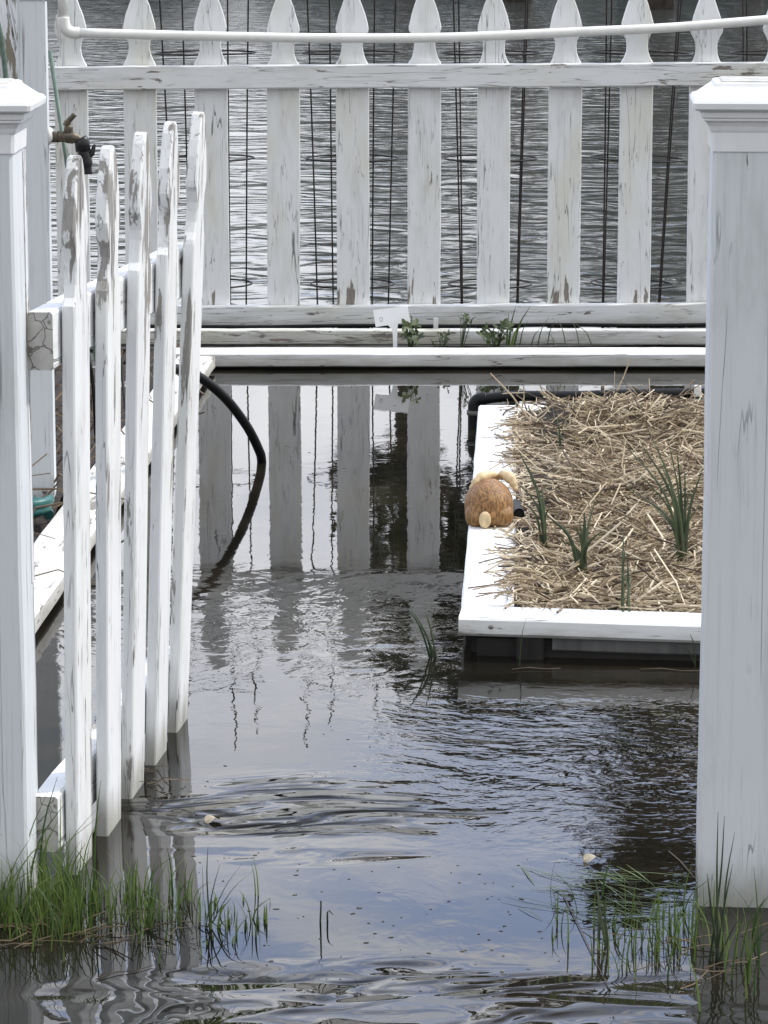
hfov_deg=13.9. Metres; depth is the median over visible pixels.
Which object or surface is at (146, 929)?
dead stems
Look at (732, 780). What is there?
gate post
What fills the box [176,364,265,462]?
black hose
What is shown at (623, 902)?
floating grass
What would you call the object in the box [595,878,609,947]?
water grass
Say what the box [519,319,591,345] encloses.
grass tuft
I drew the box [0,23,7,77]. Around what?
garden hose
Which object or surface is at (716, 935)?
water grass
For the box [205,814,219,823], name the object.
floating leaf
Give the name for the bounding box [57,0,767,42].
water pipe
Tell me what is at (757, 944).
grass
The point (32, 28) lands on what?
spigot post
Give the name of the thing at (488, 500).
rabbit figurine
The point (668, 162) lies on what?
tomato cage
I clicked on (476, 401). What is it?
black pipe
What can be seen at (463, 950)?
floating debris
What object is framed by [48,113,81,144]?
faucet
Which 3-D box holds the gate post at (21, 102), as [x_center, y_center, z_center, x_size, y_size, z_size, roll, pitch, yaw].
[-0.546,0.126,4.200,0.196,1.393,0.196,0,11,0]
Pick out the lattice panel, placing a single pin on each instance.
(8, 15)
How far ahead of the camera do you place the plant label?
9.38 m
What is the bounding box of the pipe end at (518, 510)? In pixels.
[513,499,523,517]
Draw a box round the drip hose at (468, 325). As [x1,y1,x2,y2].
[150,323,705,328]
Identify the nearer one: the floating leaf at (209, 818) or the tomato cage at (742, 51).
the floating leaf at (209, 818)
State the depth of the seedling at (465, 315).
9.41 m
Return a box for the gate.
[27,112,206,874]
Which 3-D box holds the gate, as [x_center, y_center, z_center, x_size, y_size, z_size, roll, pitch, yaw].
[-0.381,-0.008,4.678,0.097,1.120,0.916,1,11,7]
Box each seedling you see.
[430,329,449,347]
[458,313,474,347]
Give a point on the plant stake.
(57, 100)
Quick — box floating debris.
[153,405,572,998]
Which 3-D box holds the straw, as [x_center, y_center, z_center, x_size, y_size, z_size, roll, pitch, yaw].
[0.706,-0.073,6.837,1.104,0.260,2.709,0,11,0]
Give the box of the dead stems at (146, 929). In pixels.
[0,765,766,988]
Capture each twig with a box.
[0,943,41,946]
[96,965,153,979]
[512,667,560,669]
[563,894,609,988]
[640,668,699,670]
[668,851,695,878]
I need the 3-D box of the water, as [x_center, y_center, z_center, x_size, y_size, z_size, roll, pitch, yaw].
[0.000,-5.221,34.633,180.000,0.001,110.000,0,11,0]
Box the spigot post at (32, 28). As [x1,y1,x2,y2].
[17,0,56,497]
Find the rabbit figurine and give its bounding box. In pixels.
[464,470,517,527]
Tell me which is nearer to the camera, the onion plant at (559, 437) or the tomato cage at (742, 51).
the onion plant at (559, 437)
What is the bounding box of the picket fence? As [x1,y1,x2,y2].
[48,0,767,328]
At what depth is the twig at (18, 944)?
4.04 m
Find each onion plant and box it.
[517,452,549,546]
[543,502,601,571]
[551,413,561,449]
[619,430,702,562]
[620,533,630,611]
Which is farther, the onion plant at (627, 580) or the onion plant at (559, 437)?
the onion plant at (559, 437)
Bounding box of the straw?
[467,358,704,612]
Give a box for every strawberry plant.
[400,315,424,346]
[476,318,513,346]
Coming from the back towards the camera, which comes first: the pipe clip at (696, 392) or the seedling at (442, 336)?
the seedling at (442, 336)
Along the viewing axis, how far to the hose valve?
6.81 m
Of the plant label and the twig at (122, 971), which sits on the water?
the twig at (122, 971)
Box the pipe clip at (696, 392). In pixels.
[694,385,700,396]
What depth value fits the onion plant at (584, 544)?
5.99 m
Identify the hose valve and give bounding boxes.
[75,135,95,173]
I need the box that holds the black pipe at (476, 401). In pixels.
[467,388,704,428]
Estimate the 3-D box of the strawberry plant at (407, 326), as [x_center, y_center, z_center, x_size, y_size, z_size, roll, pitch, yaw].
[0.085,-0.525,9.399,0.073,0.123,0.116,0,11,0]
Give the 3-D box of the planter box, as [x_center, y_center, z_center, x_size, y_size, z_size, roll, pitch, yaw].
[0.264,-0.427,9.450,2.202,0.191,0.491,0,11,0]
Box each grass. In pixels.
[0,779,269,962]
[205,852,248,928]
[319,901,332,921]
[402,603,436,656]
[502,865,732,931]
[519,620,525,665]
[542,846,767,1011]
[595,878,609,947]
[683,634,695,665]
[707,816,749,961]
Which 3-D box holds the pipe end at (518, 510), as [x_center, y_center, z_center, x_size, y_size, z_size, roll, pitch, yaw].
[0.279,-0.006,6.576,0.022,0.033,0.161,0,11,0]
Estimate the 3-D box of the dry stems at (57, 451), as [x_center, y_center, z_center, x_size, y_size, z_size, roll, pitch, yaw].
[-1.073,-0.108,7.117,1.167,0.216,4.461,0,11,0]
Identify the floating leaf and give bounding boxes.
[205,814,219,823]
[583,852,601,862]
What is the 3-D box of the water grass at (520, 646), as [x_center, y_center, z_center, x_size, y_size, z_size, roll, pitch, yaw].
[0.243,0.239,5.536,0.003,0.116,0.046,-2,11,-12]
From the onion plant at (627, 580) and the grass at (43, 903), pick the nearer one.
the grass at (43, 903)
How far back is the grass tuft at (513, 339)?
9.45 m
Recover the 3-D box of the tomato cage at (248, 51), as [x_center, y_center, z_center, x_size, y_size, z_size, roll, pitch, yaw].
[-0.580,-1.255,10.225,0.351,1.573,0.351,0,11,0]
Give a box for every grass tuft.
[506,307,529,345]
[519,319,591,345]
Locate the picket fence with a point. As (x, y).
(283, 77)
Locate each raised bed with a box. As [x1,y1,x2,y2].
[33,356,214,632]
[458,404,703,660]
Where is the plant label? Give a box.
[373,306,409,347]
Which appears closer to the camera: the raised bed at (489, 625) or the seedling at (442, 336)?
the raised bed at (489, 625)
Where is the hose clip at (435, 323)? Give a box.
[433,318,437,328]
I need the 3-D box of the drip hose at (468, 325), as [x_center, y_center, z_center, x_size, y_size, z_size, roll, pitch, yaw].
[0.209,-0.587,9.912,2.748,0.019,0.012,0,11,-2]
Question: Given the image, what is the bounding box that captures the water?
[0,0,767,1023]
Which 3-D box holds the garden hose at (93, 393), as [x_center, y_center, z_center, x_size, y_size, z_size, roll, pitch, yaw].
[-0.787,-0.417,8.387,0.026,0.251,1.835,-1,11,-6]
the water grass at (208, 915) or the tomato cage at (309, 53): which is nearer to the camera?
the water grass at (208, 915)
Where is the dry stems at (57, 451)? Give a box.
[32,330,203,593]
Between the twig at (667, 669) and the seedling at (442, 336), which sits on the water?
the twig at (667, 669)
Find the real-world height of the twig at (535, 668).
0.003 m
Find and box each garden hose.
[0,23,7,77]
[33,495,54,518]
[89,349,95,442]
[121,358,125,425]
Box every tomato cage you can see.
[155,0,255,304]
[301,0,402,304]
[441,0,541,303]
[590,0,692,302]
[729,0,767,61]
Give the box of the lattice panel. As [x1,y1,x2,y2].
[0,0,18,79]
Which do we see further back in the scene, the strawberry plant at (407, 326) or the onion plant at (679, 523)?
the strawberry plant at (407, 326)
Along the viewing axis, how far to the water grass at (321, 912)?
4.13 m
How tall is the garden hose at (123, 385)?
0.184 m
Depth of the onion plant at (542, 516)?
6.26 m
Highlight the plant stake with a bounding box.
[48,50,94,360]
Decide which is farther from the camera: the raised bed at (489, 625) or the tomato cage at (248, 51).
the tomato cage at (248, 51)
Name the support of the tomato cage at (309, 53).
in the water
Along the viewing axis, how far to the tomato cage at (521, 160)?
10.23 m
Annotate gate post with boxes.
[0,78,45,907]
[689,76,767,907]
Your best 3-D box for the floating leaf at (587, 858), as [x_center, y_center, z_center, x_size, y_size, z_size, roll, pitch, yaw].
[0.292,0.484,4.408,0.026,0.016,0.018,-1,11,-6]
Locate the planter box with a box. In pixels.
[121,328,705,367]
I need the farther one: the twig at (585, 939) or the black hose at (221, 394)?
the black hose at (221, 394)
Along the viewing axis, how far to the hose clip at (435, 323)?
9.89 m
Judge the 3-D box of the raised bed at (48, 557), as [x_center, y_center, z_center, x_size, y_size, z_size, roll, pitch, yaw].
[-1.104,0.069,6.859,1.029,0.180,4.750,0,11,2]
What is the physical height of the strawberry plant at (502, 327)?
0.121 m

